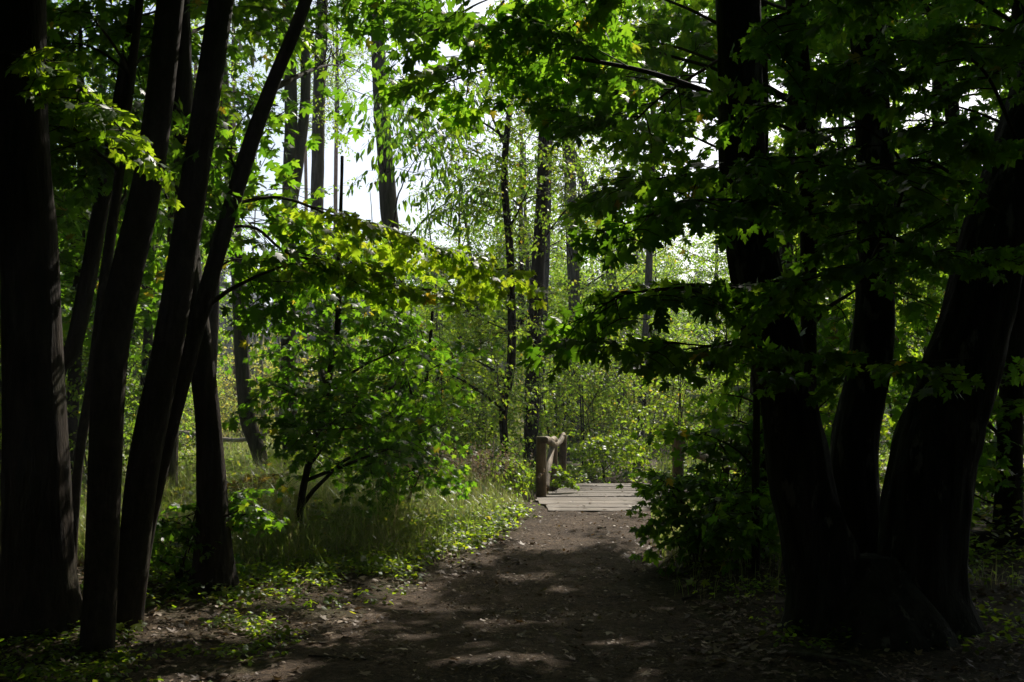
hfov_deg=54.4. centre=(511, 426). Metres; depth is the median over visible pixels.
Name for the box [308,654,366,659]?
fallen branch
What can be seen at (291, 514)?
grass
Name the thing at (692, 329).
birch tree
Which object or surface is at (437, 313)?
alder bush
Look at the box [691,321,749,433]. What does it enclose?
birch tree
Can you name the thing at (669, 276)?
birch tree
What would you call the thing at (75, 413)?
alder bush
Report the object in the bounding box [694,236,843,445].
birch tree
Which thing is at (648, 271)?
birch tree
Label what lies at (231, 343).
dead tree
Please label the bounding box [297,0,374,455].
alder tree
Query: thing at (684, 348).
sallow bush
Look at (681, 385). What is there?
alder bush
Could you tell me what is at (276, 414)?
dead tree
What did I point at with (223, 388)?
sallow bush
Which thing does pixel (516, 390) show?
sallow bush
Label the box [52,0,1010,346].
sky
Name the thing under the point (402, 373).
bush
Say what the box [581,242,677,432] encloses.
birch tree
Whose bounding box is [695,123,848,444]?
birch tree
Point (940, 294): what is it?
maple tree
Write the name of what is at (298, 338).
spruce tree
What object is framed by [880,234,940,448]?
birch tree
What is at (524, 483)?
alder bush
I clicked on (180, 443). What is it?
alder bush
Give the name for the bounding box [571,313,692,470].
alder bush
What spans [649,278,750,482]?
alder bush
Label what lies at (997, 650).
fallen leaves
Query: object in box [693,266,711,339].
spruce tree
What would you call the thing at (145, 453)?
maple tree
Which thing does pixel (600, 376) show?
alder bush
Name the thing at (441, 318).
birch tree
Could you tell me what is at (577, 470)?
undergrowth
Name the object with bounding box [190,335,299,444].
sallow bush
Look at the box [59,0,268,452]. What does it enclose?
birch tree
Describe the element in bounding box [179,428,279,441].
fallen log
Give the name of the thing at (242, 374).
alder tree
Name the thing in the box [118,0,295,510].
maple tree
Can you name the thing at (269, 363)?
sallow bush
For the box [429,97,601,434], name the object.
birch tree
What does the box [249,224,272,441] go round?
dead tree
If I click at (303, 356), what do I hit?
dead tree
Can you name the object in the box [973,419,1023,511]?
alder bush
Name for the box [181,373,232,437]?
sallow bush
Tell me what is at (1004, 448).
maple tree
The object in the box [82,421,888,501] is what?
meadow grass
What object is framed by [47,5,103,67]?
maple tree
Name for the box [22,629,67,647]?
fallen branch
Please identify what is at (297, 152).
alder tree
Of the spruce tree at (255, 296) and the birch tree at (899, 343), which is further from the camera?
the spruce tree at (255, 296)
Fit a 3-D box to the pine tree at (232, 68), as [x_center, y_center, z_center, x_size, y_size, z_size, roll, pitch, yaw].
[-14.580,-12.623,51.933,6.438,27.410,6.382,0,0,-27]
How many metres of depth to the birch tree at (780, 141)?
21.95 m
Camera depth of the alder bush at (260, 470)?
16.29 m
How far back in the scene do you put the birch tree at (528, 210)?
39.85 m
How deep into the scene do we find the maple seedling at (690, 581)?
8.71 m
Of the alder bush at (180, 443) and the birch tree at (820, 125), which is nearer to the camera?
the alder bush at (180, 443)
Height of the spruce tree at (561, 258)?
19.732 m
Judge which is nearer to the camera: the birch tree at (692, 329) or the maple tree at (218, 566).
the maple tree at (218, 566)
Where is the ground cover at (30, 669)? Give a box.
[0,497,1023,681]
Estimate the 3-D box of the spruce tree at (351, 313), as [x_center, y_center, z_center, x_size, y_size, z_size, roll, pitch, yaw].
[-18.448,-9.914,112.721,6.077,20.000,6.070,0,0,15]
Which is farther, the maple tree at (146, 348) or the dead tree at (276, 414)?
the dead tree at (276, 414)
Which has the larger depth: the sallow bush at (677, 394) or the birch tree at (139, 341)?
the sallow bush at (677, 394)
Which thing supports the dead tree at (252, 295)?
on the ground at (202, 662)
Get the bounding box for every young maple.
[0,46,184,211]
[760,2,768,558]
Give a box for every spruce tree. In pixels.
[217,250,230,372]
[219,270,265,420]
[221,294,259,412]
[252,295,268,348]
[258,302,280,417]
[296,300,315,383]
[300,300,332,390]
[341,256,361,372]
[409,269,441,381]
[494,238,506,366]
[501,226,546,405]
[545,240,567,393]
[663,258,686,337]
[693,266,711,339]
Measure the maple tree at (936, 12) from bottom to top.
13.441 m
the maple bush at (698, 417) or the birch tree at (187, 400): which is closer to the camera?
the maple bush at (698, 417)
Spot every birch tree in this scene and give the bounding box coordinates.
[0,168,159,449]
[55,1,235,450]
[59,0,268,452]
[60,208,225,447]
[125,202,249,444]
[157,177,262,429]
[333,218,454,423]
[379,241,503,437]
[399,174,545,444]
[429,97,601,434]
[438,131,597,441]
[481,0,599,435]
[515,163,657,449]
[548,231,665,442]
[571,2,717,467]
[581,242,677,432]
[583,247,696,423]
[583,262,681,448]
[596,242,690,347]
[606,238,716,446]
[640,166,747,427]
[653,313,712,397]
[668,276,727,393]
[680,223,748,421]
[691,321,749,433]
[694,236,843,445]
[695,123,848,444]
[736,121,898,427]
[769,34,919,435]
[793,223,937,455]
[794,145,906,448]
[825,292,918,437]
[829,16,1003,372]
[844,292,924,450]
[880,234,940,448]
[882,288,943,447]
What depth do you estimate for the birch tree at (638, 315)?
48.98 m
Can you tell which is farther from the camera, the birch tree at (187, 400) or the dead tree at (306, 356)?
the dead tree at (306, 356)
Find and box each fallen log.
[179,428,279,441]
[970,528,1023,549]
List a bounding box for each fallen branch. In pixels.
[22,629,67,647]
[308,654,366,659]
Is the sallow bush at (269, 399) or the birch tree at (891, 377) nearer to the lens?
the birch tree at (891, 377)
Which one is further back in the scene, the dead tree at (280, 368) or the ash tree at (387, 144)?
the dead tree at (280, 368)
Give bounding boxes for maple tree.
[0,0,81,639]
[0,0,95,478]
[0,0,350,375]
[47,0,167,481]
[47,0,212,564]
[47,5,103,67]
[53,56,122,327]
[58,182,232,405]
[78,0,183,654]
[116,0,233,631]
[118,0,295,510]
[120,0,295,374]
[145,0,550,600]
[173,0,239,595]
[346,0,1023,653]
[451,0,964,510]
[635,0,932,272]
[700,0,838,486]
[708,0,1010,252]
[823,0,1023,529]
[842,0,1010,110]
[918,8,1008,463]
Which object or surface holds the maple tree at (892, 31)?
on the ground at (202, 662)
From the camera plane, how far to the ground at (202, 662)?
7.45 m
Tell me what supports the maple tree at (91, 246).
on the ground at (202, 662)
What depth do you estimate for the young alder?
18.38 m
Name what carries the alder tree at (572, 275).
on the ground at (202, 662)
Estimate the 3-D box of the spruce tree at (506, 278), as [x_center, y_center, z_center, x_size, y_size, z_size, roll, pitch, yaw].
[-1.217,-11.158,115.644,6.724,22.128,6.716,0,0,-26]
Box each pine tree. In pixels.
[149,1,247,394]
[193,0,282,437]
[252,34,352,421]
[296,0,392,376]
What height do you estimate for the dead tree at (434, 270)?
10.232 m
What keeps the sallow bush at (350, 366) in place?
on the ground at (202, 662)
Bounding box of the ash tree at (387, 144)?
[334,0,546,454]
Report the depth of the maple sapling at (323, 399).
11.39 m
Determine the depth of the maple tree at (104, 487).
6.52 m
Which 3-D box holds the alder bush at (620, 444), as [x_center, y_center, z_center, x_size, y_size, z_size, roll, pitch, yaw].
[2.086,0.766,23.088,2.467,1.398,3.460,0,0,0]
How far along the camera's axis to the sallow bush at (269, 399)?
50.48 m
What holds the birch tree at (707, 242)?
on the ground at (202, 662)
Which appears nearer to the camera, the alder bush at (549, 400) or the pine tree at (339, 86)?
the alder bush at (549, 400)
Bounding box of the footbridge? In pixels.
[535,432,746,511]
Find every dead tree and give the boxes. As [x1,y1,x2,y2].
[218,334,232,415]
[226,311,232,389]
[247,154,265,428]
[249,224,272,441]
[266,338,279,432]
[268,304,281,428]
[296,205,308,387]
[296,290,313,434]
[421,180,453,380]
[640,331,652,459]
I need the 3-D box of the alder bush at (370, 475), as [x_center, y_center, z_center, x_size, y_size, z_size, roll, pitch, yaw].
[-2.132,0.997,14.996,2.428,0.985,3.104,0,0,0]
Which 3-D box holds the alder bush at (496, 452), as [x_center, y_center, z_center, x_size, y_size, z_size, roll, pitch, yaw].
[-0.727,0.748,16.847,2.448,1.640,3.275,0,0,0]
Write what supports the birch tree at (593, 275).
on the ground at (202, 662)
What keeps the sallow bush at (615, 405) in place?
on the ground at (202, 662)
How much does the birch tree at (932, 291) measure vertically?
10.568 m
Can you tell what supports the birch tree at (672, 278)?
on the ground at (202, 662)
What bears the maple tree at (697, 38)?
on the ground at (202, 662)
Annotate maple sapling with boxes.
[221,156,505,534]
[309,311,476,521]
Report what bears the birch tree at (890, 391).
on the ground at (202, 662)
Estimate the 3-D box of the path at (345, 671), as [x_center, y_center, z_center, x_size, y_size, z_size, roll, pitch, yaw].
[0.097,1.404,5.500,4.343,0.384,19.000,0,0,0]
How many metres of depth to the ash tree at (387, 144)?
19.72 m
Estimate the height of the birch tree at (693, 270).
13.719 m
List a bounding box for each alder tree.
[222,58,270,471]
[236,0,344,464]
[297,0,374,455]
[467,1,661,471]
[472,0,666,461]
[575,151,715,455]
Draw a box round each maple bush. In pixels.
[616,415,781,576]
[669,392,780,562]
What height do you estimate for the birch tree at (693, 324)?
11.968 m
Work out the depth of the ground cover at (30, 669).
8.46 m
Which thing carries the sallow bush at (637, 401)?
on the ground at (202, 662)
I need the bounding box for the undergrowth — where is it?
[79,448,1023,558]
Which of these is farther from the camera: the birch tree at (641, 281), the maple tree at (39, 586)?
the birch tree at (641, 281)
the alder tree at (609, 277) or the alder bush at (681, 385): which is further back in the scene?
the alder tree at (609, 277)
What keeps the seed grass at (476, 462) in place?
on the ground at (202, 662)
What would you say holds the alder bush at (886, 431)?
on the ground at (202, 662)
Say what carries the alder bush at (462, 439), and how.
on the ground at (202, 662)
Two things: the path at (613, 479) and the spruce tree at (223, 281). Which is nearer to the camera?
the path at (613, 479)
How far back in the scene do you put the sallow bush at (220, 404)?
41.58 m
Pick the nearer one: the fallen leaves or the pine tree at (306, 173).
the fallen leaves
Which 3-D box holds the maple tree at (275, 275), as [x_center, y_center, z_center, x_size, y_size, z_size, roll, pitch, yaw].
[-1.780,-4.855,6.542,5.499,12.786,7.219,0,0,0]
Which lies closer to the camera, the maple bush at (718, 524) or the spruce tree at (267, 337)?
the maple bush at (718, 524)
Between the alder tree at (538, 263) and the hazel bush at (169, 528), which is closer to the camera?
the hazel bush at (169, 528)
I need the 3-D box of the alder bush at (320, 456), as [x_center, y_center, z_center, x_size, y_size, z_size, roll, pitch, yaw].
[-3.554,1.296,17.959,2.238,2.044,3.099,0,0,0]
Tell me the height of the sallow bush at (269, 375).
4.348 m
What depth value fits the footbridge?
17.07 m
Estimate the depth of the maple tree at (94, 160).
9.36 m
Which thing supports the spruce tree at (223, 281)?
on the ground at (202, 662)
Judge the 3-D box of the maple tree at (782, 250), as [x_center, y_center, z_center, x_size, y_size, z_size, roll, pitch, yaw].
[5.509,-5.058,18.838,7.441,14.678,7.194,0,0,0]
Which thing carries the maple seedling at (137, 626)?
on the ground at (202, 662)
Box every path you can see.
[246,508,770,681]
[578,461,664,482]
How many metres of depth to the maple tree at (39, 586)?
6.97 m
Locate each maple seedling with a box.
[116,620,146,636]
[356,554,381,570]
[685,577,709,596]
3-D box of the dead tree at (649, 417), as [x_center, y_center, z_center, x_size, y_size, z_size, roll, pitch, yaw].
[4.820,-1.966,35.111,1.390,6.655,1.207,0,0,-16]
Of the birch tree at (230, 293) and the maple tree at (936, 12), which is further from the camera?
the birch tree at (230, 293)
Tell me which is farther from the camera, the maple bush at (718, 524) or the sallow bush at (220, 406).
the sallow bush at (220, 406)
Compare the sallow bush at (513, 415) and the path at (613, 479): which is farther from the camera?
the sallow bush at (513, 415)
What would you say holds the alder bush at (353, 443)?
on the ground at (202, 662)
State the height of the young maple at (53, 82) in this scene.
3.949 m
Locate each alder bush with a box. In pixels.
[0,319,195,496]
[0,325,88,477]
[82,437,244,490]
[235,463,324,476]
[258,442,372,483]
[291,464,448,501]
[316,403,444,478]
[361,418,492,473]
[384,301,509,445]
[402,422,535,495]
[430,368,557,473]
[492,462,550,497]
[501,281,613,464]
[539,344,651,476]
[550,463,579,492]
[558,431,652,481]
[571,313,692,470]
[622,340,747,468]
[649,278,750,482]
[723,384,905,482]
[833,228,942,433]
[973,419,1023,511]
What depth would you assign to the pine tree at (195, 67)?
59.90 m
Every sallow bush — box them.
[179,375,235,443]
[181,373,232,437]
[184,343,239,436]
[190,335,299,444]
[221,347,375,443]
[223,331,305,426]
[231,360,306,434]
[305,329,388,434]
[474,384,523,430]
[512,357,549,426]
[544,329,630,450]
[579,360,657,442]
[601,367,721,453]
[602,372,664,436]
[645,327,723,444]
[660,369,735,445]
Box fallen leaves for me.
[0,485,1023,681]
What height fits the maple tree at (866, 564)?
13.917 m
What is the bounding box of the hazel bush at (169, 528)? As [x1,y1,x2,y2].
[150,487,289,597]
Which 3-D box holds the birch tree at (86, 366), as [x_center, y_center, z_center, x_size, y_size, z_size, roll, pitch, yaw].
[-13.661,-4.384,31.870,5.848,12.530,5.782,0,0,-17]
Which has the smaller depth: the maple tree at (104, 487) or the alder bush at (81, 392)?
the maple tree at (104, 487)
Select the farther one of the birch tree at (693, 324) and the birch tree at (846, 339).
the birch tree at (693, 324)
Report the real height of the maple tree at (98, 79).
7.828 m
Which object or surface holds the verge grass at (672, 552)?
on the ground at (202, 662)
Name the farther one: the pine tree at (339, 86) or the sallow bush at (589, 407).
the pine tree at (339, 86)
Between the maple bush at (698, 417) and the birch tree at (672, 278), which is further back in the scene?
the birch tree at (672, 278)
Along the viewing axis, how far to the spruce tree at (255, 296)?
133.39 m
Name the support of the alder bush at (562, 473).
on the ground at (202, 662)
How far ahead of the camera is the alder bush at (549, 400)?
27.90 m
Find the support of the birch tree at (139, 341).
on the ground at (202, 662)
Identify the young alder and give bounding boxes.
[415,65,586,495]
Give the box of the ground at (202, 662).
[0,356,1023,681]
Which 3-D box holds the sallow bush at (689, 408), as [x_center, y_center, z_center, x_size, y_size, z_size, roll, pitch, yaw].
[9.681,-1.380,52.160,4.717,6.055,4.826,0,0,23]
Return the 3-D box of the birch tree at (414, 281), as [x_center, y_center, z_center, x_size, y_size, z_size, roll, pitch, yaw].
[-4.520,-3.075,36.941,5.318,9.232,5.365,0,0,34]
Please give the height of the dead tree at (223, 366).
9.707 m
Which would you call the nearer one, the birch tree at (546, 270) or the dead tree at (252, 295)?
the birch tree at (546, 270)
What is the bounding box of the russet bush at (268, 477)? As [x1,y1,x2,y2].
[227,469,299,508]
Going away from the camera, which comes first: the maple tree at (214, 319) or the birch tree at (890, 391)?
the maple tree at (214, 319)
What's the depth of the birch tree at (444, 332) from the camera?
34.88 m
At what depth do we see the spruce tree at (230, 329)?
99.24 m
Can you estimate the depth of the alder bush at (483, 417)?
21.81 m
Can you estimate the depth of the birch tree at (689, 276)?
47.38 m
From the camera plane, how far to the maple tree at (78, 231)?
13.69 m
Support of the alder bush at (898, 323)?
on the ground at (202, 662)
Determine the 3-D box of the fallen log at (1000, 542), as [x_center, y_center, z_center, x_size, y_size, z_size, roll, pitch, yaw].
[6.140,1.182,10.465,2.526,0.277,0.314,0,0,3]
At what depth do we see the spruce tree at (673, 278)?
105.92 m
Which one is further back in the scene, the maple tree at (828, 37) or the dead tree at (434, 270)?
the dead tree at (434, 270)
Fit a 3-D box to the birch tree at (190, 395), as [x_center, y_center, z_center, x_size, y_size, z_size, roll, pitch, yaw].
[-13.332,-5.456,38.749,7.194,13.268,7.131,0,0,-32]
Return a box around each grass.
[77,446,528,576]
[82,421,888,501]
[384,440,543,509]
[645,495,1019,599]

